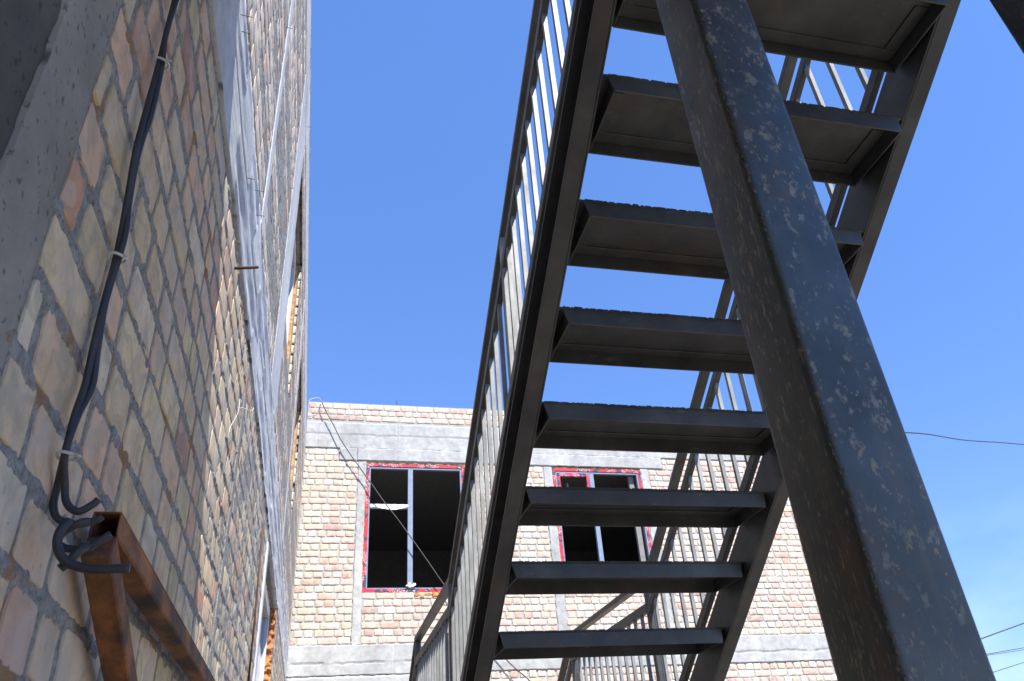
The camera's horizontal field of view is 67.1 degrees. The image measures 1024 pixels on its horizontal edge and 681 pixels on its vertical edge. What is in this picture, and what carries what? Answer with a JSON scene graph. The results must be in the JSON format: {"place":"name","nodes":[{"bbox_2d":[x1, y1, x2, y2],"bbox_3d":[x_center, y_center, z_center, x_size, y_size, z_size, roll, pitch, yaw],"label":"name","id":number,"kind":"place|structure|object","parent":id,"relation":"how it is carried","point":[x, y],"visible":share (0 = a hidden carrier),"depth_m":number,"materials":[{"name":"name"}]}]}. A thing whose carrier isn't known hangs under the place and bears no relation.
{"place":"outdoors","nodes":[
{"label":"outdoors","id":0,"kind":"place"},
{"bbox_2d":[307,0,1023,680],"label":"sky","id":1,"kind":"structure","parent":0,"point":[414,103],"materials":[{"name":"blue"}]},
{"bbox_2d":[409,0,1023,680],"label":"steel staircase","id":2,"kind":"structure","parent":0,"point":[823,434],"depth_m":2.20,"materials":[{"name":"black metal"}]},
{"bbox_3d":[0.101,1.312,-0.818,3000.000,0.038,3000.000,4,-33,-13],"label":"ground","id":3,"kind":"structure","parent":0,"visible":0},
{"bbox_2d":[0,0,311,680],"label":"brick building","id":4,"kind":"structure","parent":3,"relation":"on","point":[188,442],"depth_m":1.54,"materials":[{"name":"brick"}]},
{"bbox_2d":[49,0,178,573],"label":"electric cable","id":5,"kind":"object","parent":4,"relation":"attached to","point":[63,529],"visible":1,"depth_m":1.03,"materials":[{"name":"black rubber"}]},
{"bbox_2d":[81,511,214,680],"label":"wall bracket","id":6,"kind":"object","parent":4,"relation":"attached to","point":[140,583],"depth_m":1.18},
{"bbox_2d":[256,583,269,680],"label":"window","id":7,"kind":"structure","parent":4,"relation":"in","point":[262,654],"depth_m":6.26,"materials":[{"name":"white plastic"}]},
{"bbox_2d":[286,233,296,348],"bbox_3d":[-1.825,-0.434,6.201,0.070,1.445,1.308,4,-33,-13],"label":"window","id":8,"kind":"structure","parent":4,"relation":"in","point":[291,288],"depth_m":6.82,"materials":[{"name":"white plastic"}]},
{"bbox_2d":[286,401,836,680],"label":"brick building","id":9,"kind":"structure","parent":3,"relation":"on","point":[368,585],"depth_m":11.86,"materials":[{"name":"brick"}]},
{"bbox_2d":[362,462,464,596],"bbox_3d":[-1.434,2.785,11.508,1.565,2.049,0.109,4,-33,-13],"label":"window","id":10,"kind":"structure","parent":9,"relation":"in","point":[409,467],"depth_m":11.54,"materials":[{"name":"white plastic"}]},
{"bbox_2d":[321,398,529,680],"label":"hanging wire","id":11,"kind":"object","parent":9,"relation":"hanging from","point":[400,522],"visible":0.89,"depth_m":11.42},
{"bbox_2d":[551,467,651,561],"bbox_3d":[1.419,3.019,12.292,1.566,2.012,0.300,4,-33,-13],"label":"window","id":12,"kind":"structure","parent":9,"relation":"in","point":[557,472],"depth_m":12.52,"materials":[{"name":"white plastic"}]},
{"bbox_3d":[21.705,8.558,24.800,2.400,11.950,0.251,4,-33,-13],"label":"utility pole","id":13,"kind":"object","parent":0,"visible":0},
{"bbox_2d":[905,432,1023,444],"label":"overhead wire","id":14,"kind":"object","parent":13,"relation":"attached to","point":[961,439],"visible":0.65,"depth_m":18.11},
{"bbox_2d":[981,623,1023,638],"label":"overhead wire","id":15,"kind":"object","parent":13,"relation":"attached to","point":[1001,631],"visible":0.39,"depth_m":17.53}
]}

